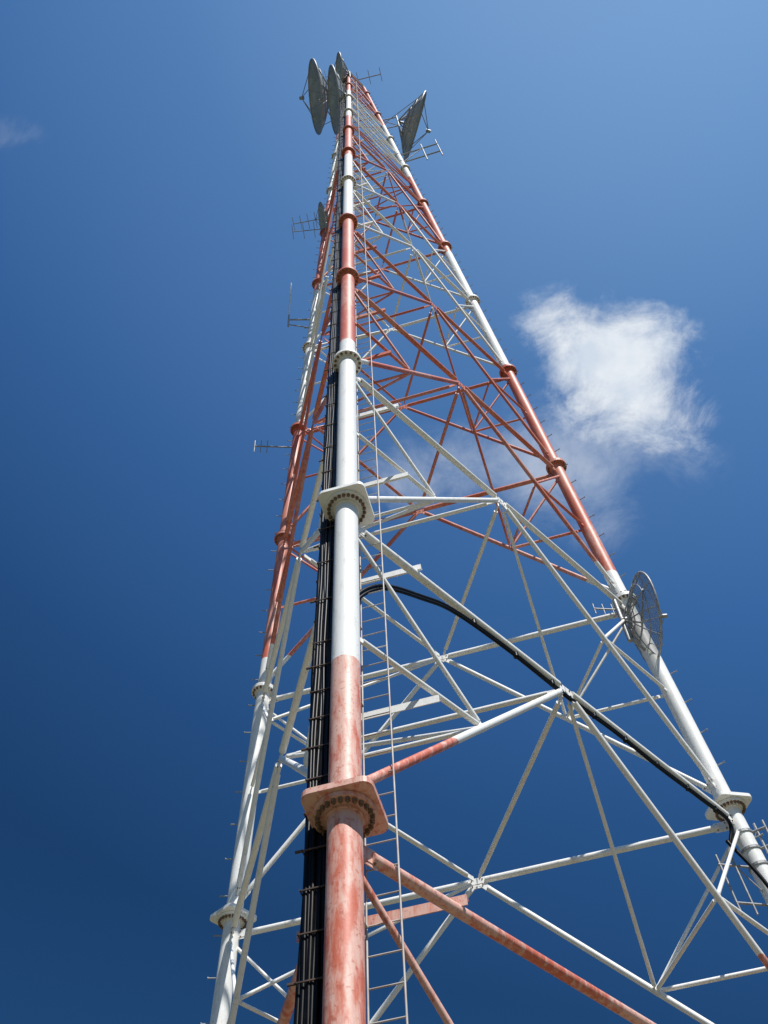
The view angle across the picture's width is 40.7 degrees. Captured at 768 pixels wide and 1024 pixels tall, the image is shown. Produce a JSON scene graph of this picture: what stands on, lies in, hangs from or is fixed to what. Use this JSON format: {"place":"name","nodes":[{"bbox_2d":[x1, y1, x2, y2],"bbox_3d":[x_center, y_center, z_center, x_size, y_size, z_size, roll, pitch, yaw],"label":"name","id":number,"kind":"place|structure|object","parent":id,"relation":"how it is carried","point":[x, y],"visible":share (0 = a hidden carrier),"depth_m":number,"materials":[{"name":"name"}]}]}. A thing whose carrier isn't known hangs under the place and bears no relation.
{"place":"outdoors","nodes":[
{"label":"outdoors","id":0,"kind":"place"},
{"bbox_2d":[0,0,767,1023],"label":"sky","id":1,"kind":"structure","parent":0,"point":[599,183],"materials":[{"name":"blue"}]},
{"label":"ground","id":2,"kind":"structure","parent":0,"visible":0},
{"bbox_2d":[201,72,767,1023],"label":"lattice radio tower","id":3,"kind":"structure","parent":2,"relation":"on","point":[343,812],"depth_m":18.03,"materials":[{"name":"metal"}]},
{"bbox_2d":[254,440,290,452],"bbox_3d":[-3.502,-2.106,33.484,1.374,0.800,0.120,1,-58,-4],"label":"yagi antenna","id":4,"kind":"object","parent":3,"relation":"attached to","point":[267,446],"visible":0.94,"depth_m":33.47,"materials":[{"name":"metal"}]},
{"bbox_2d":[287,282,309,327],"bbox_3d":[-3.395,-8.551,42.727,1.046,5.124,0.072,-1,-58,-3],"label":"whip antenna","id":5,"kind":"object","parent":3,"relation":"attached to","point":[289,319],"visible":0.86,"depth_m":41.33,"materials":[{"name":"metal"}]},
{"bbox_2d":[292,213,318,229],"bbox_3d":[-3.621,-14.288,50.862,1.753,0.160,0.848,-5,-57,0],"label":"yagi antenna","id":6,"kind":"object","parent":3,"relation":"attached to","point":[305,221],"visible":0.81,"depth_m":50.86,"materials":[{"name":"metal"}]},
{"bbox_2d":[292,221,319,238],"bbox_3d":[-3.572,-13.483,49.597,1.623,0.160,0.800,-5,-57,0],"label":"yagi antenna","id":7,"kind":"object","parent":3,"relation":"attached to","point":[314,229],"visible":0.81,"depth_m":49.58,"materials":[{"name":"metal"}]},
{"bbox_2d":[299,58,330,134],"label":"parabolic dish antenna","id":8,"kind":"object","parent":3,"relation":"attached to","point":[317,81],"visible":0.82,"depth_m":65.74,"materials":[{"name":"metal"}]},
{"bbox_2d":[314,202,328,233],"bbox_3d":[-2.884,-13.780,48.741,0.743,1.520,1.445,16,-60,-13],"label":"dish antenna","id":9,"kind":"object","parent":3,"relation":"attached to","point":[322,215],"visible":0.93,"depth_m":48.84,"materials":[{"name":"metal"}]},
{"bbox_2d":[319,64,351,134],"bbox_3d":[-2.818,-23.645,59.558,1.762,3.758,3.507,17,-60,-14],"label":"parabolic dish antenna","id":10,"kind":"object","parent":3,"relation":"attached to","point":[336,92],"visible":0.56,"depth_m":60.30,"materials":[{"name":"metal"}]},
{"bbox_2d":[334,52,350,82],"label":"parabolic dish antenna","id":11,"kind":"object","parent":3,"relation":"attached to","point":[342,71],"visible":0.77,"depth_m":66.41,"materials":[{"name":"metal"}]},
{"bbox_2d":[351,67,381,83],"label":"yagi antenna","id":12,"kind":"object","parent":3,"relation":"attached to","point":[369,76],"visible":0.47,"depth_m":72.05,"materials":[{"name":"metal"}]},
{"bbox_2d":[383,90,430,160],"bbox_3d":[1.862,-22.931,61.713,3.422,4.140,2.660,-34,-62,17],"label":"parabolic dish antenna","id":13,"kind":"object","parent":3,"relation":"attached to","point":[410,125],"visible":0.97,"depth_m":61.05,"materials":[{"name":"metal"}]},
{"bbox_2d":[395,140,442,162],"bbox_3d":[1.847,-18.992,55.076,2.450,3.202,0.363,-13,-58,5],"label":"antenna mounting frame","id":14,"kind":"object","parent":3,"relation":"attached to","point":[426,155],"visible":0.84,"depth_m":54.98,"materials":[{"name":"metal"}]},
{"bbox_2d":[592,604,622,614],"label":"yagi antenna","id":15,"kind":"object","parent":3,"relation":"attached to","point":[604,609],"visible":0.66,"depth_m":23.39,"materials":[{"name":"metal"}]},
{"bbox_2d":[612,571,667,661],"bbox_3d":[5.662,2.296,22.563,0.973,2.051,1.866,18,-60,-14],"label":"dish antenna","id":16,"kind":"object","parent":3,"relation":"attached to","point":[644,617],"visible":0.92,"depth_m":22.11,"materials":[{"name":"metal"}]},
{"bbox_2d":[715,854,767,914],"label":"antenna mounting frame","id":17,"kind":"object","parent":3,"relation":"attached to","point":[737,867],"visible":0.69,"depth_m":17.32,"materials":[{"name":"metal"}]},
{"bbox_2d":[734,820,767,854],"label":"antenna mounting frame","id":18,"kind":"object","parent":3,"relation":"attached to","point":[756,832],"visible":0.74,"depth_m":18.08,"materials":[{"name":"metal"}]}
]}

